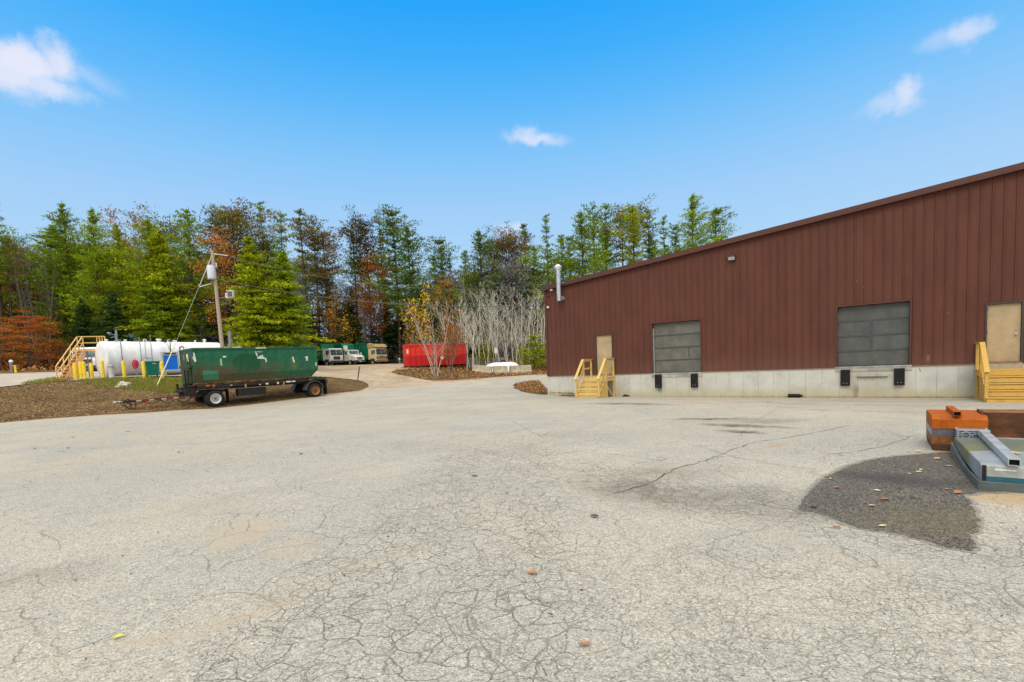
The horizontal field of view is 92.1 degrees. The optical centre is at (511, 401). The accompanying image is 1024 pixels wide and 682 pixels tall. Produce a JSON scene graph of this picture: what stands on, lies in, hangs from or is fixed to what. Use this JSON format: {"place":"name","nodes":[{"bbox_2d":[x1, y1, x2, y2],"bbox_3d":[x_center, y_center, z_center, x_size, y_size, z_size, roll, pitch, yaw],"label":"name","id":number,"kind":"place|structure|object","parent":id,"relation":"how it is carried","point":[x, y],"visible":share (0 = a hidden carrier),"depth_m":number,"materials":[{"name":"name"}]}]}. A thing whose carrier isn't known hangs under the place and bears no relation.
{"place":"outdoors","nodes":[
{"label":"outdoors","id":0,"kind":"place"},
{"bbox_2d":[0,371,181,386],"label":"pavement","id":1,"kind":"structure","parent":0,"point":[9,379],"depth_m":39.17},
{"bbox_2d":[55,336,104,380],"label":"wooden stairs","id":2,"kind":"structure","parent":1,"relation":"on","point":[77,357],"depth_m":37.29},
{"bbox_2d":[0,362,546,422],"bbox_3d":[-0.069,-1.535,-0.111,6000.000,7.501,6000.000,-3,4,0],"label":"ground","id":3,"kind":"structure","parent":0,"point":[333,384],"depth_m":30.81,"materials":[{"name":"soil"}]},
{"bbox_2d":[0,217,47,362],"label":"pine tree","id":4,"kind":"object","parent":3,"relation":"on","point":[2,277],"visible":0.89,"depth_m":55.23,"materials":[{"name":"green plant"}]},
{"bbox_2d":[0,324,47,367],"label":"beech tree","id":5,"kind":"object","parent":3,"relation":"on","point":[14,347],"visible":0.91,"depth_m":49.97,"materials":[{"name":"orange plant"}]},
{"bbox_2d":[0,223,55,362],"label":"bare tree","id":6,"kind":"object","parent":3,"relation":"on","point":[24,301],"visible":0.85,"depth_m":55.48,"materials":[{"name":"brown plant"}]},
{"bbox_2d":[0,246,61,361],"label":"autumn tree","id":7,"kind":"object","parent":3,"relation":"on","point":[10,298],"visible":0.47,"depth_m":57.33,"materials":[{"name":"green plant"}]},
{"bbox_2d":[0,237,62,357],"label":"hemlock tree","id":8,"kind":"object","parent":3,"relation":"on","point":[13,286],"visible":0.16,"depth_m":60.85,"materials":[{"name":"green plant"}]},
{"bbox_2d":[1,316,69,364],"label":"beech tree","id":9,"kind":"object","parent":3,"relation":"on","point":[42,338],"visible":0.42,"depth_m":54.54,"materials":[{"name":"orange plant"}]},
{"bbox_2d":[0,309,83,366],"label":"beech tree","id":10,"kind":"object","parent":3,"relation":"on","point":[26,340],"visible":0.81,"depth_m":51.77,"materials":[{"name":"orange plant"}]},
{"bbox_2d":[0,359,96,370],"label":"leaf litter","id":11,"kind":"object","parent":3,"relation":"on","point":[51,365],"visible":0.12,"depth_m":49.86,"materials":[{"name":"brown plant"}]},
{"bbox_2d":[29,247,67,362],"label":"bare tree","id":12,"kind":"object","parent":3,"relation":"on","point":[50,310],"visible":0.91,"depth_m":57.48,"materials":[{"name":"green plant"}]},
{"bbox_2d":[3,224,96,361],"bbox_3d":[-59.150,-13.296,62.571,12.019,18.440,11.476,-2,4,3],"label":"hemlock tree","id":13,"kind":"object","parent":3,"relation":"on","point":[39,260],"visible":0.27,"depth_m":61.66,"materials":[{"name":"green plant"}]},
{"bbox_2d":[13,201,118,346],"bbox_3d":[-53.152,-14.316,61.254,10.916,19.475,11.836,-3,4,-1],"label":"pine tree","id":14,"kind":"object","parent":3,"relation":"on","point":[63,217],"visible":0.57,"depth_m":58.47,"materials":[{"name":"green plant"}]},
{"bbox_2d":[61,299,105,363],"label":"hemlock tree","id":15,"kind":"object","parent":3,"relation":"on","point":[81,312],"visible":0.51,"depth_m":53.03,"materials":[{"name":"green plant"}]},
{"bbox_2d":[53,207,135,334],"bbox_3d":[-45.502,-12.857,55.871,9.954,17.807,8.576,-6,5,-41],"label":"pine tree","id":16,"kind":"object","parent":3,"relation":"on","point":[94,230],"visible":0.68,"depth_m":54.23,"materials":[{"name":"green plant"}]},
{"bbox_2d":[62,291,134,354],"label":"hemlock tree","id":17,"kind":"object","parent":3,"relation":"on","point":[112,324],"visible":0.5,"depth_m":51.72,"materials":[{"name":"green plant"}]},
{"bbox_2d":[56,221,176,341],"bbox_3d":[-43.778,-12.098,55.075,10.894,16.451,8.366,-5,5,-32],"label":"pine tree","id":18,"kind":"object","parent":3,"relation":"on","point":[116,238],"visible":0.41,"depth_m":54.79,"materials":[{"name":"green plant"}]},
{"bbox_2d":[90,201,157,330],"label":"autumn tree","id":19,"kind":"object","parent":3,"relation":"on","point":[113,216],"visible":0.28,"depth_m":59.82,"materials":[{"name":"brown plant"}]},
{"bbox_2d":[75,376,182,392],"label":"grass","id":20,"kind":"structure","parent":3,"relation":"on","point":[142,384],"depth_m":34.26,"materials":[{"name":"green plant"}]},
{"bbox_2d":[95,229,204,341],"bbox_3d":[-39.837,-11.358,55.231,10.587,16.248,10.134,-5,5,-33],"label":"hemlock tree","id":21,"kind":"object","parent":3,"relation":"on","point":[159,255],"visible":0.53,"depth_m":54.97,"materials":[{"name":"green plant"}]},
{"bbox_2d":[123,282,181,341],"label":"hemlock tree","id":22,"kind":"object","parent":3,"relation":"on","point":[154,327],"visible":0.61,"depth_m":52.82,"materials":[{"name":"green plant"}]},
{"bbox_2d":[106,216,203,323],"bbox_3d":[-40.874,-12.589,56.231,8.283,17.329,8.799,-1,5,26],"label":"pine tree","id":23,"kind":"object","parent":3,"relation":"on","point":[148,228],"visible":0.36,"depth_m":55.40,"materials":[{"name":"green plant"}]},
{"bbox_2d":[120,204,202,282],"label":"pine tree","id":24,"kind":"object","parent":3,"relation":"on","point":[169,230],"visible":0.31,"depth_m":63.45,"materials":[{"name":"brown plant"}]},
{"bbox_2d":[160,346,183,374],"bbox_3d":[-26.192,-3.222,38.234,1.528,2.238,0.907,-6,6,-43],"label":"fuel dispenser","id":25,"kind":"object","parent":3,"relation":"on","point":[172,367],"visible":0.7,"depth_m":37.98,"materials":[{"name":"blue paint"}]},
{"bbox_2d":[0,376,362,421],"bbox_3d":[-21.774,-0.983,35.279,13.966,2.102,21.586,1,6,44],"label":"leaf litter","id":26,"kind":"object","parent":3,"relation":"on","point":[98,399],"visible":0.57,"depth_m":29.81,"materials":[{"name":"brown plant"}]},
{"bbox_2d":[163,300,200,341],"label":"hemlock tree","id":27,"kind":"object","parent":3,"relation":"on","point":[179,323],"visible":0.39,"depth_m":55.01,"materials":[{"name":"green plant"}]},
{"bbox_2d":[144,207,235,339],"bbox_3d":[-37.507,-13.579,57.994,11.811,19.108,9.568,-3,4,-8],"label":"pine tree","id":28,"kind":"object","parent":3,"relation":"on","point":[187,252],"visible":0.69,"depth_m":58.14,"materials":[{"name":"green plant"}]},
{"bbox_2d":[156,250,233,385],"bbox_3d":[-24.866,-6.666,37.411,2.858,10.866,7.258,-1,4,19],"label":"utility pole","id":29,"kind":"object","parent":3,"relation":"on","point":[211,273],"visible":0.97,"depth_m":40.12,"materials":[{"name":"grey wood"}]},
{"bbox_2d":[178,221,247,345],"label":"autumn tree","id":30,"kind":"object","parent":3,"relation":"on","point":[223,259],"visible":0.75,"depth_m":57.01,"materials":[{"name":"brown plant"}]},
{"bbox_2d":[184,203,261,343],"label":"pine tree","id":31,"kind":"object","parent":3,"relation":"on","point":[218,215],"visible":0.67,"depth_m":66.14,"materials":[{"name":"brown plant"}]},
{"bbox_2d":[198,197,293,314],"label":"tree","id":32,"kind":"object","parent":3,"relation":"on","point":[257,234],"visible":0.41,"depth_m":68.09,"materials":[{"name":"brown plant"}]},
{"bbox_2d":[231,201,289,277],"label":"pine tree","id":33,"kind":"object","parent":3,"relation":"on","point":[263,227],"visible":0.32,"depth_m":71.83,"materials":[{"name":"green plant"}]},
{"bbox_2d":[232,229,298,279],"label":"pine tree","id":34,"kind":"object","parent":3,"relation":"on","point":[265,247],"visible":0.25,"depth_m":71.23,"materials":[{"name":"green plant"}]},
{"bbox_2d":[216,236,337,346],"bbox_3d":[-27.902,-10.776,56.532,10.308,16.218,11.566,0,5,32],"label":"hemlock tree","id":35,"kind":"object","parent":3,"relation":"on","point":[250,272],"visible":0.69,"depth_m":54.70,"materials":[{"name":"green plant"}]},
{"bbox_2d":[11,325,545,364],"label":"undergrowth","id":36,"kind":"object","parent":3,"relation":"on","point":[502,352],"visible":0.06,"depth_m":72.33,"materials":[{"name":"brown plant"}]},
{"bbox_2d":[2,244,561,362],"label":"wood","id":37,"kind":"object","parent":3,"relation":"on","point":[506,274],"visible":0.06,"depth_m":83.42,"materials":[{"name":"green plant"}]},
{"bbox_2d":[243,250,322,360],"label":"hemlock tree","id":38,"kind":"object","parent":3,"relation":"on","point":[290,309],"visible":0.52,"depth_m":58.62,"materials":[{"name":"green plant"}]},
{"bbox_2d":[263,210,307,306],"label":"pine tree","id":39,"kind":"object","parent":3,"relation":"on","point":[282,215],"visible":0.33,"depth_m":74.11,"materials":[{"name":"green plant"}]},
{"bbox_2d":[284,215,346,334],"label":"pine tree","id":40,"kind":"object","parent":3,"relation":"on","point":[328,244],"visible":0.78,"depth_m":97.38,"materials":[{"name":"green plant"}]},
{"bbox_2d":[287,208,349,341],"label":"pine tree","id":41,"kind":"object","parent":3,"relation":"on","point":[297,228],"visible":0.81,"depth_m":95.71,"materials":[{"name":"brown plant"}]},
{"bbox_2d":[303,214,349,340],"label":"pine tree","id":42,"kind":"object","parent":3,"relation":"on","point":[320,258],"visible":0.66,"depth_m":97.47,"materials":[{"name":"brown plant"}]},
{"bbox_2d":[305,307,366,360],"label":"beech tree","id":43,"kind":"object","parent":3,"relation":"on","point":[321,315],"visible":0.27,"depth_m":96.68,"materials":[{"name":"orange plant"}]},
{"bbox_2d":[317,293,361,343],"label":"young maple","id":44,"kind":"object","parent":3,"relation":"on","point":[330,324],"visible":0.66,"depth_m":97.19,"materials":[{"name":"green plant"}]},
{"bbox_2d":[327,282,373,341],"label":"pine tree","id":45,"kind":"object","parent":3,"relation":"on","point":[349,291],"visible":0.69,"depth_m":98.90,"materials":[{"name":"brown plant"}]},
{"bbox_2d":[331,300,378,364],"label":"hemlock tree","id":46,"kind":"object","parent":3,"relation":"on","point":[360,336],"visible":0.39,"depth_m":98.52,"materials":[{"name":"green plant"}]},
{"bbox_2d":[334,254,381,331],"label":"pine tree","id":47,"kind":"object","parent":3,"relation":"on","point":[361,274],"visible":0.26,"depth_m":107.73,"materials":[{"name":"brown plant"}]},
{"bbox_2d":[342,220,384,341],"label":"pine tree","id":48,"kind":"object","parent":3,"relation":"on","point":[354,267],"visible":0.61,"depth_m":100.22,"materials":[{"name":"green plant"}]},
{"bbox_2d":[334,204,398,362],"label":"pine tree","id":49,"kind":"object","parent":3,"relation":"on","point":[364,230],"visible":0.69,"depth_m":98.87,"materials":[{"name":"brown plant"}]},
{"bbox_2d":[344,240,403,343],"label":"autumn tree","id":50,"kind":"object","parent":3,"relation":"on","point":[380,329],"visible":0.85,"depth_m":97.24,"materials":[{"name":"orange plant"}]},
{"bbox_2d":[367,305,403,363],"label":"hemlock tree","id":51,"kind":"object","parent":3,"relation":"on","point":[386,334],"visible":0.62,"depth_m":100.80,"materials":[{"name":"green plant"}]},
{"bbox_2d":[361,217,417,353],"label":"pine tree","id":52,"kind":"object","parent":3,"relation":"on","point":[379,258],"visible":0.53,"depth_m":101.15,"materials":[{"name":"green plant"}]},
{"bbox_2d":[359,204,426,363],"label":"pine tree","id":53,"kind":"object","parent":3,"relation":"on","point":[392,226],"visible":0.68,"depth_m":96.82,"materials":[{"name":"green plant"}]},
{"bbox_2d":[387,316,416,362],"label":"hemlock tree","id":54,"kind":"object","parent":3,"relation":"on","point":[402,330],"visible":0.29,"depth_m":101.33,"materials":[{"name":"green plant"}]},
{"bbox_2d":[394,302,431,367],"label":"young maple","id":55,"kind":"object","parent":3,"relation":"on","point":[412,338],"visible":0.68,"depth_m":60.82,"materials":[{"name":"orange plant"}]},
{"bbox_2d":[382,224,456,343],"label":"pine tree","id":56,"kind":"object","parent":3,"relation":"on","point":[407,259],"visible":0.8,"depth_m":91.89,"materials":[{"name":"green plant"}]},
{"bbox_2d":[399,282,444,343],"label":"young maple","id":57,"kind":"object","parent":3,"relation":"on","point":[424,315],"visible":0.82,"depth_m":59.65,"materials":[{"name":"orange plant"}]},
{"bbox_2d":[405,295,452,376],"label":"bare tree","id":58,"kind":"object","parent":3,"relation":"on","point":[434,347],"visible":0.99,"depth_m":48.49,"materials":[{"name":"grey plant"}]},
{"bbox_2d":[406,235,468,318],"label":"pine tree","id":59,"kind":"object","parent":3,"relation":"on","point":[441,249],"visible":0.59,"depth_m":89.34,"materials":[{"name":"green plant"}]},
{"bbox_2d":[423,271,464,342],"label":"autumn tree","id":60,"kind":"object","parent":3,"relation":"on","point":[448,282],"visible":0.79,"depth_m":61.11,"materials":[{"name":"brown plant"}]},
{"bbox_2d":[426,290,474,356],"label":"tree","id":61,"kind":"object","parent":3,"relation":"on","point":[448,312],"visible":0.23,"depth_m":72.60,"materials":[{"name":"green plant"}]},
{"bbox_2d":[432,322,469,368],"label":"young maple","id":62,"kind":"object","parent":3,"relation":"on","point":[449,333],"visible":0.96,"depth_m":53.87,"materials":[{"name":"brown plant"}]},
{"bbox_2d":[450,250,506,331],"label":"pine tree","id":63,"kind":"object","parent":3,"relation":"on","point":[464,254],"visible":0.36,"depth_m":85.83,"materials":[{"name":"green plant"}]},
{"bbox_2d":[457,228,523,322],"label":"pine tree","id":64,"kind":"object","parent":3,"relation":"on","point":[480,248],"visible":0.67,"depth_m":83.72,"materials":[{"name":"green plant"}]},
{"bbox_2d":[463,237,530,296],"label":"pine tree","id":65,"kind":"object","parent":3,"relation":"on","point":[501,252],"visible":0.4,"depth_m":87.53,"materials":[{"name":"green plant"}]},
{"bbox_2d":[473,221,533,284],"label":"pine tree","id":66,"kind":"object","parent":3,"relation":"on","point":[511,242],"visible":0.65,"depth_m":86.83,"materials":[{"name":"green plant"}]},
{"bbox_2d":[502,296,534,358],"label":"tree","id":67,"kind":"object","parent":3,"relation":"on","point":[515,309],"visible":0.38,"depth_m":78.73,"materials":[{"name":"grey plant"}]},
{"bbox_2d":[510,245,546,340],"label":"pine tree","id":68,"kind":"object","parent":3,"relation":"on","point":[531,269],"visible":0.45,"depth_m":82.21,"materials":[{"name":"green plant"}]},
{"bbox_2d":[511,333,546,368],"bbox_3d":[2.324,-5.589,54.754,5.918,4.435,5.918,-1,4,20],"label":"evergreen shrub","id":69,"kind":"object","parent":3,"relation":"on","point":[533,354],"visible":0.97,"depth_m":55.54,"materials":[{"name":"green plant"}]},
{"bbox_2d":[515,213,567,287],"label":"pine tree","id":70,"kind":"object","parent":3,"relation":"on","point":[545,220],"visible":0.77,"depth_m":77.97,"materials":[{"name":"green plant"}]},
{"bbox_2d":[528,235,577,315],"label":"pine tree","id":71,"kind":"object","parent":3,"relation":"on","point":[561,241],"visible":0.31,"depth_m":76.36,"materials":[{"name":"green plant"}]},
{"bbox_2d":[566,201,607,272],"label":"pine tree","id":72,"kind":"object","parent":3,"relation":"on","point":[591,219],"visible":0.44,"depth_m":81.19,"materials":[{"name":"green plant"}]},
{"bbox_2d":[564,210,614,279],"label":"pine tree","id":73,"kind":"object","parent":3,"relation":"on","point":[582,233],"visible":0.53,"depth_m":75.73,"materials":[{"name":"green plant"}]},
{"bbox_2d":[584,203,629,270],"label":"pine tree","id":74,"kind":"object","parent":3,"relation":"on","point":[603,223],"visible":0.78,"depth_m":79.64,"materials":[{"name":"green plant"}]},
{"bbox_2d":[601,202,652,269],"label":"pine tree","id":75,"kind":"object","parent":3,"relation":"on","point":[634,222],"visible":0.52,"depth_m":75.84,"materials":[{"name":"green plant"}]},
{"bbox_2d":[594,194,659,265],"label":"pine tree","id":76,"kind":"object","parent":3,"relation":"on","point":[624,224],"visible":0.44,"depth_m":81.57,"materials":[{"name":"green plant"}]},
{"bbox_2d":[639,208,658,258],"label":"pine tree","id":77,"kind":"object","parent":3,"relation":"on","point":[648,250],"visible":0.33,"depth_m":82.30,"materials":[{"name":"green plant"}]},
{"bbox_2d":[652,223,684,255],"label":"pine tree","id":78,"kind":"object","parent":3,"relation":"on","point":[673,238],"visible":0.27,"depth_m":77.97,"materials":[{"name":"green plant"}]},
{"bbox_2d":[671,192,726,251],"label":"pine tree","id":79,"kind":"object","parent":3,"relation":"on","point":[692,220],"visible":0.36,"depth_m":73.57,"materials":[{"name":"green plant"}]},
{"bbox_2d":[695,204,737,242],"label":"pine tree","id":80,"kind":"object","parent":3,"relation":"on","point":[718,211],"visible":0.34,"depth_m":78.07,"materials":[{"name":"green plant"}]},
{"bbox_2d":[541,162,1023,397],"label":"warehouse","id":81,"kind":"structure","parent":3,"relation":"on","point":[918,293],"depth_m":20.46,"materials":[{"name":"brown"}]},
{"bbox_2d":[596,335,611,373],"bbox_3d":[4.972,-2.538,26.538,0.910,2.075,0.132,0,5,36],"label":"door","id":82,"kind":"structure","parent":81,"relation":"in","point":[604,343],"depth_m":26.54,"materials":[{"name":"metal"}]},
{"bbox_2d":[653,320,700,372],"bbox_3d":[8.128,-2.692,24.336,2.340,2.477,0.130,0,5,36],"label":"dock door","id":83,"kind":"structure","parent":81,"relation":"in","point":[676,345],"depth_m":24.35,"materials":[{"name":"metal"}]},
{"bbox_2d":[837,301,909,366],"bbox_3d":[14.421,-2.668,19.756,2.320,2.427,0.070,0,5,36],"label":"dock door","id":84,"kind":"structure","parent":81,"relation":"in","point":[877,334],"depth_m":19.71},
{"bbox_2d":[987,302,1020,361],"bbox_3d":[17.369,-2.451,17.445,0.860,2.025,0.132,0,5,36],"label":"door","id":85,"kind":"structure","parent":81,"relation":"in","point":[1003,320],"depth_m":17.45,"materials":[{"name":"metal"}]},
{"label":"tank slab","id":86,"kind":"structure","parent":3,"relation":"on","visible":0},
{"bbox_2d":[95,330,170,376],"bbox_3d":[-30.241,-3.704,39.514,2.974,4.100,4.450,0,5,35],"label":"storage tank","id":87,"kind":"object","parent":86,"relation":"on","point":[116,352],"visible":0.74,"depth_m":38.29,"materials":[{"name":"metal"}]},
{"bbox_2d":[165,339,219,370],"bbox_3d":[-27.770,-3.764,43.108,2.848,3.478,4.250,0,5,35],"label":"storage tank","id":88,"kind":"object","parent":86,"relation":"on","point":[195,344],"visible":0.31,"depth_m":42.11,"materials":[{"name":"metal"}]},
{"bbox_2d":[309,364,545,397],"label":"gravel road","id":89,"kind":"structure","parent":0,"point":[376,376],"depth_m":47.05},
{"bbox_2d":[311,343,344,364],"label":"refuse truck","id":90,"kind":"object","parent":89,"relation":"on","point":[329,353],"visible":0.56,"depth_m":84.27,"materials":[{"name":"white paint"}]},
{"bbox_2d":[331,344,365,364],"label":"box truck","id":91,"kind":"object","parent":89,"relation":"on","point":[350,355],"visible":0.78,"depth_m":87.29,"materials":[{"name":"white paint"}]},
{"bbox_2d":[352,342,388,364],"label":"refuse truck","id":92,"kind":"object","parent":89,"relation":"on","point":[373,352],"visible":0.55,"depth_m":88.42,"materials":[{"name":"beige paint"}]},
{"bbox_2d":[402,343,465,367],"bbox_3d":[-8.783,-5.287,56.004,6.820,2.510,2.660,-4,4,-20],"label":"dumpster","id":93,"kind":"object","parent":89,"relation":"on","point":[414,355],"visible":0.84,"depth_m":54.64,"materials":[{"name":"red paint"}]},
{"bbox_2d":[393,366,546,379],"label":"leaf litter","id":94,"kind":"object","parent":89,"relation":"on","point":[469,371],"visible":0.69,"depth_m":50.86,"materials":[{"name":"brown plant"}]},
{"bbox_2d":[0,375,1023,681],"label":"paved yard","id":95,"kind":"structure","parent":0,"point":[696,583],"depth_m":4.55,"materials":[{"name":"asphalt"}]},
{"bbox_2d":[112,377,327,409],"bbox_3d":[-18.038,-0.610,31.653,2.440,1.500,12.006,1,6,42],"label":"pup trailer","id":96,"kind":"object","parent":95,"relation":"on","point":[211,395],"visible":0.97,"depth_m":31.01,"materials":[{"name":"black metal"}]},
{"bbox_2d":[178,346,317,387],"bbox_3d":[-17.160,-2.375,32.617,2.586,2.360,7.850,1,6,42],"label":"rolloff container","id":97,"kind":"object","parent":96,"relation":"on","point":[211,366],"visible":0.98,"depth_m":31.20,"materials":[{"name":"metal"}]},
{"bbox_2d":[514,382,574,396],"bbox_3d":[1.781,-0.972,34.413,3.025,0.550,15.773,-3,4,-7],"label":"soil bed","id":98,"kind":"object","parent":95,"relation":"on","point":[532,391],"visible":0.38,"depth_m":30.88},
{"bbox_2d":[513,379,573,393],"bbox_3d":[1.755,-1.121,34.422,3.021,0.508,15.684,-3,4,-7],"label":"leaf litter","id":99,"kind":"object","parent":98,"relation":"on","point":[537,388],"visible":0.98,"depth_m":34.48,"materials":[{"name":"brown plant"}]},
{"bbox_2d":[574,358,614,397],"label":"wooden steps","id":100,"kind":"structure","parent":95,"relation":"on","point":[601,392],"depth_m":25.56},
{"bbox_2d":[793,451,1015,553],"bbox_3d":[5.712,0.991,6.705,6.446,0.058,2.132,-6,6,-41],"label":"damp asphalt patch","id":101,"kind":"object","parent":95,"relation":"on","point":[934,512],"visible":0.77,"depth_m":5.66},
{"bbox_2d":[926,406,987,450],"bbox_3d":[7.781,0.466,8.677,0.700,0.720,1.189,0,5,36],"label":"orange steel bin","id":102,"kind":"object","parent":95,"relation":"on","point":[941,425],"visible":0.7,"depth_m":8.34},
{"bbox_2d":[950,437,1023,492],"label":"steel box","id":103,"kind":"object","parent":95,"relation":"on","point":[981,464],"visible":0.85,"depth_m":6.18,"materials":[{"name":"teal paint"}]},
{"bbox_2d":[978,430,1020,466],"bbox_3d":[6.635,0.591,6.766,0.105,0.085,2.657,1,5,38],"label":"square tube","id":104,"kind":"object","parent":103,"relation":"on","point":[1005,454],"visible":1,"depth_m":6.35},
{"bbox_2d":[974,342,1023,402],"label":"wooden steps","id":105,"kind":"structure","parent":95,"relation":"on","point":[985,376],"depth_m":16.50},
{"bbox_2d":[977,409,1023,439],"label":"steel scoop","id":106,"kind":"object","parent":95,"relation":"on","point":[1005,423],"visible":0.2,"depth_m":8.09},
{"bbox_2d":[0,0,1023,339],"label":"sky","id":107,"kind":"structure","parent":0,"point":[464,117],"materials":[{"name":"blue"}]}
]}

